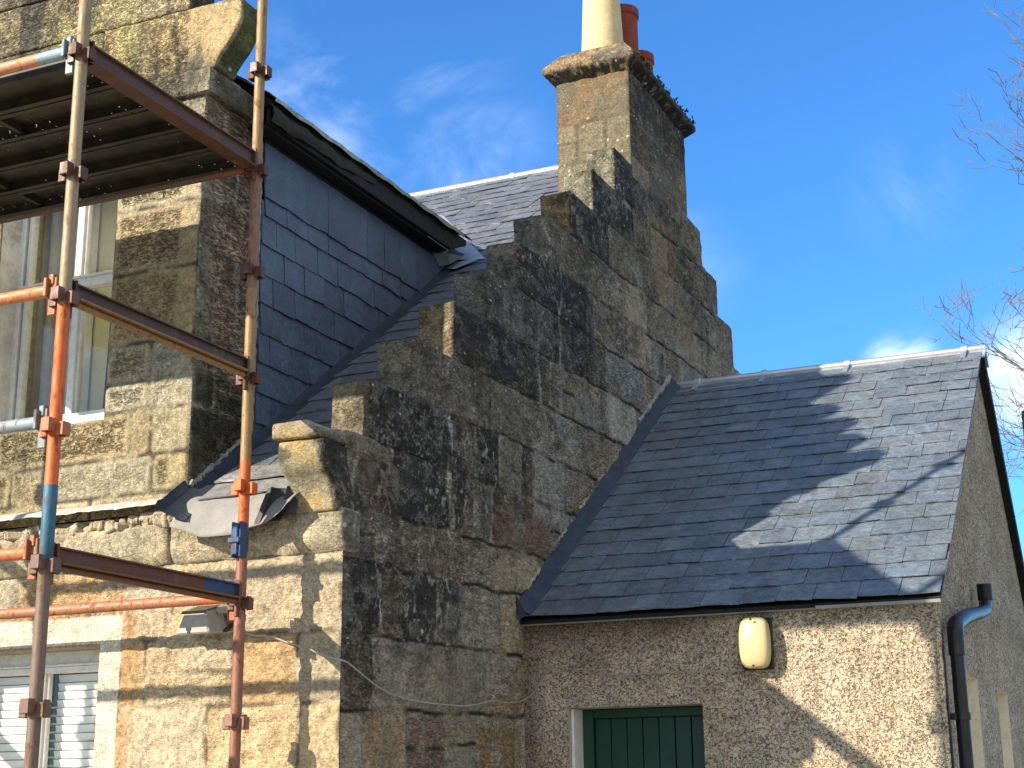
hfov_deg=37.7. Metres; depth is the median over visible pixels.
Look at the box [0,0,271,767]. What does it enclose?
scaffold
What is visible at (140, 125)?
deck board
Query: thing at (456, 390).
stone house
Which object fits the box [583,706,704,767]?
door
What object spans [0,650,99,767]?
window frame
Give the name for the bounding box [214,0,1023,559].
sky
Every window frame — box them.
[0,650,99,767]
[7,183,112,423]
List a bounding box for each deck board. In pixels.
[0,59,112,114]
[0,88,146,143]
[0,106,180,170]
[0,131,211,195]
[0,150,239,218]
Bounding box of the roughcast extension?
[516,344,1023,767]
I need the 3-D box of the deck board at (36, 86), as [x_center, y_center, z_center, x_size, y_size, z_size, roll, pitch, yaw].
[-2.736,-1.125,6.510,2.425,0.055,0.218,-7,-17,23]
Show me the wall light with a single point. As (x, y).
(756, 649)
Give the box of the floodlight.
[177,604,233,634]
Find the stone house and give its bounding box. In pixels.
[0,0,739,767]
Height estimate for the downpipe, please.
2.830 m
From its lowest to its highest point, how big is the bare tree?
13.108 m
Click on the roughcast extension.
(849, 528)
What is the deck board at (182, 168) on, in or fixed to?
on the scaffold
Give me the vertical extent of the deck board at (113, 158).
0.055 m
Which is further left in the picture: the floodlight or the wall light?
the floodlight
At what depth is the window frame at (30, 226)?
7.83 m
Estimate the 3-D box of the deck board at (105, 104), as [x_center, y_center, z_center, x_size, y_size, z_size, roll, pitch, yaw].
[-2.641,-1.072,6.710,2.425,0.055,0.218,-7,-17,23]
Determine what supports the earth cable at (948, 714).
attached to the roughcast extension
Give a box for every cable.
[223,630,743,706]
[941,629,954,767]
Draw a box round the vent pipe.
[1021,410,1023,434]
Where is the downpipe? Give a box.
[947,583,992,767]
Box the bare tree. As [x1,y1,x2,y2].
[916,0,1023,516]
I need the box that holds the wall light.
[739,617,774,669]
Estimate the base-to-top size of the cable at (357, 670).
0.300 m

